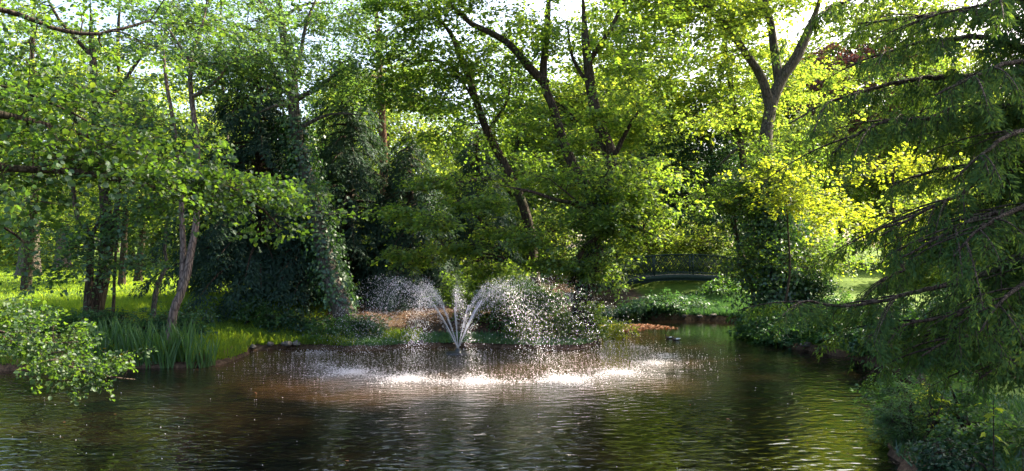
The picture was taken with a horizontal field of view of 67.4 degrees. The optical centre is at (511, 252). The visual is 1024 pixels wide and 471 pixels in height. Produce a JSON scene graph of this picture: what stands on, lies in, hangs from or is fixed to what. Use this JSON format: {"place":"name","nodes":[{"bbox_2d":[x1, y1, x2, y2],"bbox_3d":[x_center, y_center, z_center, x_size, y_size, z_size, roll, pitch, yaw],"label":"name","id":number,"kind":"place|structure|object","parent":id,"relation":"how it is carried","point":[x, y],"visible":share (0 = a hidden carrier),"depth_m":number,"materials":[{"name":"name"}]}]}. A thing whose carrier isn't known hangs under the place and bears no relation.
{"place":"outdoors","nodes":[
{"label":"outdoors","id":0,"kind":"place"},
{"bbox_2d":[0,289,329,364],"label":"bank grass","id":1,"kind":"structure","parent":0,"point":[126,302],"depth_m":25.19,"materials":[{"name":"plant"}]},
{"bbox_2d":[0,264,362,301],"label":"lawn grass","id":2,"kind":"structure","parent":0,"point":[9,291],"depth_m":36.59,"materials":[{"name":"plant"}]},
{"bbox_2d":[0,297,914,470],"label":"pond water","id":3,"kind":"structure","parent":0,"point":[140,423],"depth_m":14.34,"materials":[{"name":"liquid"}]},
{"bbox_2d":[193,337,209,367],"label":"iris plant","id":4,"kind":"object","parent":3,"relation":"in","point":[202,364],"visible":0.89,"depth_m":20.01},
{"bbox_2d":[222,270,739,394],"bbox_3d":[-0.653,1.748,21.844,15.029,2.605,12.479,0,0,0],"label":"fountain","id":5,"kind":"object","parent":3,"relation":"on","point":[458,351],"visible":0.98,"depth_m":20.08,"materials":[{"name":"white liquid"}]},
{"bbox_2d":[612,323,677,330],"bbox_3d":[4.769,3.014,30.609,3.669,0.275,3.359,0,0,0],"label":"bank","id":6,"kind":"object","parent":3,"relation":"on","point":[648,326],"visible":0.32,"depth_m":30.86,"materials":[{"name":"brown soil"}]},
{"bbox_2d":[0,247,1023,470],"bbox_3d":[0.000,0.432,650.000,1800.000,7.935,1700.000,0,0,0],"label":"ground","id":7,"kind":"structure","parent":0,"point":[863,280],"depth_m":26.89,"materials":[{"name":"plant"}]},
{"bbox_2d":[0,179,98,265],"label":"woodland shrub","id":8,"kind":"object","parent":7,"relation":"on","point":[10,258],"visible":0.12,"depth_m":61.21,"materials":[{"name":"green plant"}]},
{"bbox_2d":[1,304,107,341],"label":"bank bramble","id":9,"kind":"object","parent":7,"relation":"on","point":[68,317],"visible":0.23,"depth_m":21.22,"materials":[{"name":"green plant"}]},
{"bbox_2d":[1,129,129,317],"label":"forked alder","id":10,"kind":"object","parent":7,"relation":"on","point":[87,298],"visible":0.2,"depth_m":22.36,"materials":[{"name":"green plant"}]},
{"bbox_2d":[0,105,135,267],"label":"tree","id":11,"kind":"object","parent":7,"relation":"on","point":[57,259],"visible":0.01,"depth_m":57.56,"materials":[{"name":"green plant"}]},
{"bbox_2d":[0,0,147,290],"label":"slender lime","id":12,"kind":"object","parent":7,"relation":"on","point":[94,191],"visible":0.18,"depth_m":32.91,"materials":[{"name":"green plant"}]},
{"bbox_2d":[0,60,151,275],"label":"lawn oak","id":13,"kind":"object","parent":7,"relation":"on","point":[22,260],"visible":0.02,"depth_m":45.73,"materials":[{"name":"green plant"}]},
{"bbox_2d":[62,183,161,324],"bbox_3d":[-11.515,0.127,22.649,2.831,4.537,2.589,0,0,0],"label":"alder sapling","id":14,"kind":"object","parent":7,"relation":"on","point":[115,260],"visible":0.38,"depth_m":22.38,"materials":[{"name":"green plant"}]},
{"bbox_2d":[0,122,225,281],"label":"sunlit maple","id":15,"kind":"object","parent":7,"relation":"on","point":[93,218],"visible":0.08,"depth_m":39.86,"materials":[{"name":"green plant"}]},
{"bbox_2d":[101,324,126,356],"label":"iris plant","id":16,"kind":"object","parent":7,"relation":"on","point":[120,344],"visible":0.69,"depth_m":19.97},
{"bbox_2d":[0,6,248,285],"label":"glowing lime","id":17,"kind":"object","parent":7,"relation":"on","point":[122,280],"visible":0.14,"depth_m":35.87,"materials":[{"name":"green plant"}]},
{"bbox_2d":[0,0,264,317],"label":"bank alder","id":18,"kind":"object","parent":7,"relation":"on","point":[102,281],"visible":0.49,"depth_m":22.79,"materials":[{"name":"green plant"}]},
{"bbox_2d":[128,320,152,365],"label":"iris plant","id":19,"kind":"object","parent":7,"relation":"on","point":[139,353],"visible":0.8,"depth_m":19.95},
{"bbox_2d":[59,300,224,340],"bbox_3d":[-10.386,2.016,21.565,4.341,1.440,2.055,0,0,0],"label":"bank willowherb","id":20,"kind":"object","parent":7,"relation":"on","point":[181,317],"visible":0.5,"depth_m":21.42,"materials":[{"name":"green plant"}]},
{"bbox_2d":[85,83,199,262],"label":"woodland tree","id":21,"kind":"object","parent":7,"relation":"on","point":[166,114],"visible":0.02,"depth_m":74.88,"materials":[{"name":"green plant"}]},
{"bbox_2d":[0,324,285,364],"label":"edge grass","id":22,"kind":"structure","parent":7,"relation":"on","point":[225,344],"depth_m":21.52,"materials":[{"name":"plant"}]},
{"bbox_2d":[133,321,152,362],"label":"iris plant","id":23,"kind":"object","parent":7,"relation":"on","point":[136,335],"visible":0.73,"depth_m":20.02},
{"bbox_2d":[139,322,162,367],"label":"iris plant","id":24,"kind":"object","parent":7,"relation":"on","point":[147,361],"visible":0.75,"depth_m":19.96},
{"bbox_2d":[100,159,210,318],"bbox_3d":[-11.043,-0.408,24.141,2.953,5.226,3.160,0,0,0],"label":"crooked sapling","id":25,"kind":"object","parent":7,"relation":"on","point":[155,293],"visible":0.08,"depth_m":23.34,"materials":[{"name":"brown plant"}]},
{"bbox_2d":[143,317,168,363],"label":"iris plant","id":26,"kind":"object","parent":7,"relation":"on","point":[153,357],"visible":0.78,"depth_m":20.02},
{"bbox_2d":[152,326,176,367],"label":"iris plant","id":27,"kind":"object","parent":7,"relation":"on","point":[170,354],"visible":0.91,"depth_m":19.93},
{"bbox_2d":[157,332,178,367],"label":"iris plant","id":28,"kind":"object","parent":7,"relation":"on","point":[171,359],"visible":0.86,"depth_m":19.97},
{"bbox_2d":[128,217,209,263],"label":"woodland shrub","id":29,"kind":"object","parent":7,"relation":"on","point":[150,245],"visible":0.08,"depth_m":69.88,"materials":[{"name":"green plant"}]},
{"bbox_2d":[160,327,186,367],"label":"iris plant","id":30,"kind":"object","parent":7,"relation":"on","point":[169,361],"visible":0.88,"depth_m":19.98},
{"bbox_2d":[165,320,185,361],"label":"iris plant","id":31,"kind":"object","parent":7,"relation":"on","point":[173,337],"visible":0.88,"depth_m":20.17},
{"bbox_2d":[0,0,367,405],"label":"overhanging alder","id":32,"kind":"object","parent":7,"relation":"on","point":[213,181],"visible":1,"depth_m":8.84,"materials":[{"name":"green plant"}]},
{"bbox_2d":[174,320,194,361],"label":"iris plant","id":33,"kind":"object","parent":7,"relation":"on","point":[185,338],"visible":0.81,"depth_m":20.10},
{"bbox_2d":[174,323,195,361],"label":"iris plant","id":34,"kind":"object","parent":7,"relation":"on","point":[182,357],"visible":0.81,"depth_m":20.15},
{"bbox_2d":[180,327,200,367],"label":"iris plant","id":35,"kind":"object","parent":7,"relation":"on","point":[188,364],"visible":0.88,"depth_m":19.96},
{"bbox_2d":[76,0,324,340],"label":"twin stem alder","id":36,"kind":"object","parent":7,"relation":"on","point":[243,57],"visible":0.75,"depth_m":22.16,"materials":[{"name":"green plant"}]},
{"bbox_2d":[202,335,220,365],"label":"iris plant","id":37,"kind":"object","parent":7,"relation":"on","point":[213,361],"visible":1,"depth_m":20.27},
{"bbox_2d":[151,79,284,233],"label":"woodland tree","id":38,"kind":"object","parent":7,"relation":"on","point":[205,107],"visible":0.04,"depth_m":62.62,"materials":[{"name":"green plant"}]},
{"bbox_2d":[148,0,320,248],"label":"hazy birch","id":39,"kind":"object","parent":7,"relation":"on","point":[234,19],"visible":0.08,"depth_m":47.03,"materials":[{"name":"green plant"}]},
{"bbox_2d":[128,49,363,324],"bbox_3d":[-9.813,-2.433,28.981,8.585,10.647,9.044,0,0,0],"label":"drooping yew","id":40,"kind":"object","parent":7,"relation":"on","point":[247,260],"visible":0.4,"depth_m":27.32,"materials":[{"name":"green plant"}]},
{"bbox_2d":[209,296,296,328],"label":"slope bramble","id":41,"kind":"object","parent":7,"relation":"on","point":[260,317],"visible":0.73,"depth_m":25.38,"materials":[{"name":"green plant"}]},
{"bbox_2d":[128,0,426,334],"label":"leaning ivy tree","id":42,"kind":"object","parent":7,"relation":"on","point":[331,284],"visible":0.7,"depth_m":26.93,"materials":[{"name":"green plant"}]},
{"bbox_2d":[252,309,327,335],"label":"slope ivy","id":43,"kind":"object","parent":7,"relation":"on","point":[299,324],"visible":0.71,"depth_m":25.30,"materials":[{"name":"green plant"}]},
{"bbox_2d":[241,215,359,320],"bbox_3d":[-7.488,0.218,27.336,4.308,4.301,4.244,0,0,0],"label":"spruce","id":44,"kind":"object","parent":7,"relation":"on","point":[293,266],"visible":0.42,"depth_m":26.31,"materials":[{"name":"green plant"}]},
{"bbox_2d":[232,321,423,345],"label":"clump grass","id":45,"kind":"structure","parent":7,"relation":"on","point":[403,335],"depth_m":24.11,"materials":[{"name":"plant"}]},
{"bbox_2d":[302,310,363,341],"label":"bush","id":46,"kind":"object","parent":7,"relation":"on","point":[330,325],"visible":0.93,"depth_m":24.41,"materials":[{"name":"green plant"}]},
{"bbox_2d":[269,58,427,310],"bbox_3d":[-6.517,-2.479,30.793,7.455,10.952,6.636,0,0,44],"label":"tall spruce","id":47,"kind":"object","parent":7,"relation":"on","point":[351,158],"visible":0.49,"depth_m":30.03,"materials":[{"name":"green plant"}]},
{"bbox_2d":[302,70,404,224],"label":"woodland tree","id":48,"kind":"object","parent":7,"relation":"on","point":[311,109],"visible":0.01,"depth_m":71.59,"materials":[{"name":"green plant"}]},
{"bbox_2d":[334,309,391,337],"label":"trunk base fern","id":49,"kind":"object","parent":7,"relation":"on","point":[363,322],"visible":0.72,"depth_m":24.70,"materials":[{"name":"green plant"}]},
{"bbox_2d":[291,45,463,224],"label":"woodland tree","id":50,"kind":"object","parent":7,"relation":"on","point":[399,128],"visible":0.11,"depth_m":58.73,"materials":[{"name":"green plant"}]},
{"bbox_2d":[319,0,447,196],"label":"tree","id":51,"kind":"object","parent":7,"relation":"on","point":[382,116],"visible":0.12,"depth_m":35.79,"materials":[{"name":"green plant"}]},
{"bbox_2d":[346,131,473,312],"bbox_3d":[-4.408,-0.566,30.472,6.313,8.536,6.458,0,0,-38],"label":"shady hemlock","id":52,"kind":"object","parent":7,"relation":"on","point":[400,171],"visible":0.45,"depth_m":29.66,"materials":[{"name":"green plant"}]},
{"bbox_2d":[361,163,512,264],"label":"woodland shrub","id":53,"kind":"object","parent":7,"relation":"on","point":[445,172],"visible":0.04,"depth_m":51.88,"materials":[{"name":"green plant"}]},
{"bbox_2d":[322,300,556,337],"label":"fallen leaves","id":54,"kind":"object","parent":7,"relation":"on","point":[362,306],"visible":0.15,"depth_m":27.23,"materials":[{"name":"brown plant"}]},
{"bbox_2d":[424,121,480,239],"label":"woodland tree","id":55,"kind":"object","parent":7,"relation":"on","point":[444,150],"visible":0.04,"depth_m":83.81,"materials":[{"name":"green plant"}]},
{"bbox_2d":[334,0,572,314],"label":"leaning maple","id":56,"kind":"object","parent":7,"relation":"on","point":[438,80],"visible":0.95,"depth_m":26.16,"materials":[{"name":"green plant"}]},
{"bbox_2d":[341,329,599,345],"bbox_3d":[-1.129,2.693,24.593,8.612,0.388,2.633,0,0,-8],"label":"bank cover","id":57,"kind":"object","parent":7,"relation":"on","point":[441,337],"visible":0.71,"depth_m":24.39,"materials":[{"name":"green plant"}]},
{"bbox_2d":[422,263,541,324],"bbox_3d":[-0.823,1.560,27.114,4.568,2.403,3.273,0,0,0],"label":"sunlit hazel","id":58,"kind":"object","parent":7,"relation":"on","point":[467,297],"visible":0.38,"depth_m":26.76,"materials":[{"name":"green plant"}]},
{"bbox_2d":[422,126,542,298],"bbox_3d":[-1.418,-1.100,33.084,6.053,8.807,5.237,0,0,0],"label":"corner fir","id":59,"kind":"object","parent":7,"relation":"on","point":[466,232],"visible":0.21,"depth_m":32.56,"materials":[{"name":"green plant"}]},
{"bbox_2d":[436,43,596,266],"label":"woodland tree","id":60,"kind":"object","parent":7,"relation":"on","point":[522,148],"visible":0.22,"depth_m":58.54,"materials":[{"name":"green plant"}]},
{"bbox_2d":[462,272,572,332],"bbox_3d":[0.346,1.765,25.895,3.904,2.227,2.528,0,0,6],"label":"bank dogwood","id":61,"kind":"object","parent":7,"relation":"on","point":[533,306],"visible":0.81,"depth_m":25.61,"materials":[{"name":"green plant"}]},
{"bbox_2d":[495,201,586,281],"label":"woodland shrub","id":62,"kind":"object","parent":7,"relation":"on","point":[561,236],"visible":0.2,"depth_m":52.97,"materials":[{"name":"green plant"}]},
{"bbox_2d":[498,307,603,345],"bbox_3d":[1.147,2.525,24.985,3.348,1.561,2.066,0,0,-13],"label":"bank elder","id":63,"kind":"object","parent":7,"relation":"on","point":[561,328],"visible":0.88,"depth_m":24.62,"materials":[{"name":"green plant"}]},
{"bbox_2d":[378,0,731,344],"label":"maple","id":64,"kind":"object","parent":7,"relation":"on","point":[599,225],"visible":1,"depth_m":25.35,"materials":[{"name":"green plant"}]},
{"bbox_2d":[572,294,617,344],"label":"bush","id":65,"kind":"object","parent":7,"relation":"on","point":[598,321],"visible":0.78,"depth_m":24.88,"materials":[{"name":"green plant"}]},
{"bbox_2d":[507,57,696,270],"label":"woodland tree","id":66,"kind":"object","parent":7,"relation":"on","point":[595,151],"visible":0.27,"depth_m":59.54,"materials":[{"name":"green plant"}]},
{"bbox_2d":[596,301,633,316],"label":"dark thicket","id":67,"kind":"object","parent":7,"relation":"on","point":[613,313],"visible":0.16,"depth_m":36.40,"materials":[{"name":"green plant"}]},
{"bbox_2d":[531,50,706,263],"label":"woodland tree","id":68,"kind":"object","parent":7,"relation":"on","point":[615,146],"visible":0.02,"depth_m":67.14,"materials":[{"name":"green plant"}]},
{"bbox_2d":[599,317,639,338],"bbox_3d":[3.420,3.081,27.100,2.122,1.699,1.947,0,0,27],"label":"yellow spray hazel","id":69,"kind":"object","parent":7,"relation":"on","point":[616,333],"visible":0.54,"depth_m":26.90,"materials":[{"name":"green plant"}]},
{"bbox_2d":[604,209,704,285],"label":"woodland shrub","id":70,"kind":"object","parent":7,"relation":"on","point":[646,249],"visible":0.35,"depth_m":49.59,"materials":[{"name":"green plant"}]},
{"bbox_2d":[601,95,724,252],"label":"woodland tree","id":71,"kind":"object","parent":7,"relation":"on","point":[694,163],"visible":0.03,"depth_m":67.31,"materials":[{"name":"green plant"}]},
{"bbox_2d":[617,287,730,318],"bbox_3d":[7.494,2.675,36.174,5.357,2.194,4.208,0,0,0],"label":"layered laurel","id":72,"kind":"object","parent":7,"relation":"on","point":[671,303],"visible":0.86,"depth_m":35.14,"materials":[{"name":"green plant"}]},
{"bbox_2d":[563,254,803,303],"bbox_3d":[9.329,2.069,39.944,13.200,4.037,2.300,0,0,8],"label":"footbridge","id":73,"kind":"object","parent":7,"relation":"on","point":[655,276],"visible":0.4,"depth_m":39.24,"materials":[{"name":"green metal"}]},
{"bbox_2d":[613,90,757,287],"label":"holly","id":74,"kind":"object","parent":7,"relation":"on","point":[706,153],"visible":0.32,"depth_m":44.04,"materials":[{"name":"green plant"}]},
{"bbox_2d":[566,0,831,278],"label":"sunlit ash","id":75,"kind":"object","parent":7,"relation":"on","point":[704,81],"visible":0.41,"depth_m":42.16,"materials":[{"name":"green plant"}]},
{"bbox_2d":[656,212,746,282],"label":"woodland shrub","id":76,"kind":"object","parent":7,"relation":"on","point":[698,244],"visible":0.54,"depth_m":47.58,"materials":[{"name":"green plant"}]},
{"bbox_2d":[664,291,762,315],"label":"bank grass","id":77,"kind":"structure","parent":7,"relation":"on","point":[720,310],"depth_m":35.03,"materials":[{"name":"green plant"}]},
{"bbox_2d":[691,272,746,298],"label":"bridge end bush","id":78,"kind":"object","parent":7,"relation":"on","point":[712,289],"visible":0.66,"depth_m":37.29,"materials":[{"name":"green plant"}]},
{"bbox_2d":[580,0,893,331],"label":"forked ash","id":79,"kind":"object","parent":7,"relation":"on","point":[774,230],"visible":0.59,"depth_m":30.01,"materials":[{"name":"green plant"}]},
{"bbox_2d":[726,300,794,338],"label":"bank shrub","id":80,"kind":"object","parent":7,"relation":"on","point":[747,328],"visible":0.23,"depth_m":26.84,"materials":[{"name":"green plant"}]},
{"bbox_2d":[664,122,884,308],"bbox_3d":[9.598,-0.664,28.839,7.946,8.840,5.116,0,0,29],"label":"yellow hazel","id":81,"kind":"object","parent":7,"relation":"on","point":[737,188],"visible":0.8,"depth_m":28.62,"materials":[{"name":"green plant"}]},
{"bbox_2d":[703,67,851,232],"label":"woodland tree","id":82,"kind":"object","parent":7,"relation":"on","point":[787,115],"visible":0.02,"depth_m":83.00,"materials":[{"name":"green plant"}]},
{"bbox_2d":[746,311,815,348],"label":"bank shrub","id":83,"kind":"object","parent":7,"relation":"on","point":[768,333],"visible":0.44,"depth_m":24.79,"materials":[{"name":"green plant"}]},
{"bbox_2d":[719,176,859,280],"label":"woodland shrub","id":84,"kind":"object","parent":7,"relation":"on","point":[828,227],"visible":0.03,"depth_m":47.76,"materials":[{"name":"green plant"}]},
{"bbox_2d":[718,151,877,303],"bbox_3d":[9.676,-0.343,26.305,5.524,6.644,4.175,0,0,0],"label":"golden robinia","id":85,"kind":"object","parent":7,"relation":"on","point":[835,209],"visible":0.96,"depth_m":26.11,"materials":[{"name":"yellow plant"}]},
{"bbox_2d":[718,28,898,248],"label":"woodland tree","id":86,"kind":"object","parent":7,"relation":"on","point":[793,44],"visible":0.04,"depth_m":82.83,"materials":[{"name":"green plant"}]},
{"bbox_2d":[769,264,852,307],"bbox_3d":[11.187,1.666,28.596,3.301,2.510,2.764,0,0,0],"label":"bank shrub","id":87,"kind":"object","parent":7,"relation":"on","point":[830,288],"visible":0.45,"depth_m":27.99,"materials":[{"name":"green plant"}]},
{"bbox_2d":[740,107,886,232],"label":"woodland tree","id":88,"kind":"object","parent":7,"relation":"on","point":[845,184],"visible":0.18,"depth_m":62.76,"materials":[{"name":"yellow plant"}]},
{"bbox_2d":[791,290,869,348],"bbox_3d":[10.066,2.189,23.440,2.806,2.106,2.902,0,0,38],"label":"bank shrub","id":89,"kind":"object","parent":7,"relation":"on","point":[813,334],"visible":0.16,"depth_m":23.18,"materials":[{"name":"green plant"}]},
{"bbox_2d":[777,42,915,265],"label":"copper beech","id":90,"kind":"object","parent":7,"relation":"on","point":[848,59],"visible":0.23,"depth_m":73.17,"materials":[{"name":"green plant"}]},
{"bbox_2d":[818,292,920,361],"bbox_3d":[10.232,2.129,21.007,3.454,2.182,3.074,0,0,-19],"label":"bank shrub","id":91,"kind":"object","parent":7,"relation":"on","point":[853,336],"visible":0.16,"depth_m":20.95,"materials":[{"name":"green plant"}]},
{"bbox_2d":[740,0,1023,412],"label":"hemlock","id":92,"kind":"object","parent":7,"relation":"on","point":[995,171],"visible":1,"depth_m":8.85,"materials":[{"name":"green plant"}]},
{"bbox_2d":[766,0,1005,263],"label":"woodland tree","id":93,"kind":"object","parent":7,"relation":"on","point":[916,9],"visible":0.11,"depth_m":77.54,"materials":[{"name":"green plant"}]},
{"bbox_2d":[850,366,942,419],"bbox_3d":[6.661,2.369,13.214,1.292,1.129,1.402,0,0,-22],"label":"waterside willowherb","id":94,"kind":"object","parent":7,"relation":"on","point":[908,387],"visible":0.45,"depth_m":13.12,"materials":[{"name":"green plant"}]},
{"bbox_2d":[852,380,941,448],"bbox_3d":[5.875,2.475,11.607,1.191,1.096,1.124,0,0,0],"label":"bush","id":95,"kind":"object","parent":7,"relation":"on","point":[891,420],"visible":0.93,"depth_m":11.50,"materials":[{"name":"green plant"}]},
{"bbox_2d":[834,57,973,246],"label":"woodland tree","id":96,"kind":"object","parent":7,"relation":"on","point":[905,112],"visible":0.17,"depth_m":64.94,"materials":[{"name":"green plant"}]},
{"bbox_2d":[824,142,983,314],"bbox_3d":[12.217,-0.456,24.028,4.956,5.831,3.989,0,0,0],"label":"golden maple","id":97,"kind":"object","parent":7,"relation":"on","point":[904,166],"visible":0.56,"depth_m":24.00,"materials":[{"name":"yellow plant"}]},
{"bbox_2d":[875,291,963,369],"bbox_3d":[10.579,2.032,19.044,3.278,2.115,2.815,0,0,0],"label":"bank shrub","id":98,"kind":"object","parent":7,"relation":"on","point":[913,314],"visible":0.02,"depth_m":19.05,"materials":[{"name":"green plant"}]},
{"bbox_2d":[846,29,1008,204],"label":"woodland tree","id":99,"kind":"object","parent":7,"relation":"on","point":[967,64],"visible":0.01,"depth_m":80.23,"materials":[{"name":"green plant"}]},
{"bbox_2d":[912,382,959,443],"bbox_3d":[6.231,2.375,11.282,0.609,0.891,0.631,0,0,-37],"label":"yellow weed","id":100,"kind":"object","parent":7,"relation":"on","point":[932,424],"visible":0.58,"depth_m":11.25,"materials":[{"name":"green plant"}]},
{"bbox_2d":[857,153,1019,275],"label":"woodland shrub","id":101,"kind":"object","parent":7,"relation":"on","point":[937,199],"visible":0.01,"depth_m":49.25,"materials":[{"name":"green plant"}]},
{"bbox_2d":[868,178,1012,287],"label":"woodland shrub","id":102,"kind":"object","parent":7,"relation":"on","point":[915,203],"visible":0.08,"depth_m":45.94,"materials":[{"name":"green plant"}]},
{"bbox_2d":[904,436,1004,470],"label":"overhanging bramble","id":103,"kind":"object","parent":7,"relation":"on","point":[945,458],"visible":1,"depth_m":9.71,"materials":[{"name":"green plant"}]},
{"bbox_2d":[886,382,1023,470],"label":"bank cover","id":104,"kind":"object","parent":7,"relation":"on","point":[899,444],"visible":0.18,"depth_m":11.46,"materials":[{"name":"green plant"}]},
{"bbox_2d":[903,278,1016,372],"bbox_3d":[10.935,1.758,17.393,3.628,2.427,3.123,0,0,0],"label":"bank shrub","id":105,"kind":"object","parent":7,"relation":"on","point":[929,306],"visible":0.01,"depth_m":17.86,"materials":[{"name":"green plant"}]},
{"bbox_2d":[911,370,1013,431],"bbox_3d":[6.769,2.252,11.418,1.370,1.136,1.210,0,0,0],"label":"nettle","id":106,"kind":"object","parent":7,"relation":"on","point":[955,409],"visible":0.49,"depth_m":11.32,"materials":[{"name":"green plant"}]},
{"bbox_2d":[930,94,1009,172],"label":"woodland tree","id":107,"kind":"object","parent":7,"relation":"on","point":[958,153],"visible":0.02,"depth_m":63.38,"materials":[{"name":"green plant"}]},
{"bbox_2d":[924,412,1023,459],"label":"bramble","id":108,"kind":"object","parent":7,"relation":"on","point":[970,434],"visible":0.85,"depth_m":10.36,"materials":[{"name":"green plant"}]},
{"bbox_2d":[974,392,1010,466],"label":"maple seedling","id":109,"kind":"object","parent":7,"relation":"on","point":[988,415],"visible":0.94,"depth_m":9.59,"materials":[{"name":"green plant"}]},
{"bbox_2d":[0,0,1023,247],"label":"sky","id":110,"kind":"structure","parent":0,"point":[570,5],"materials":[{"name":"white"}]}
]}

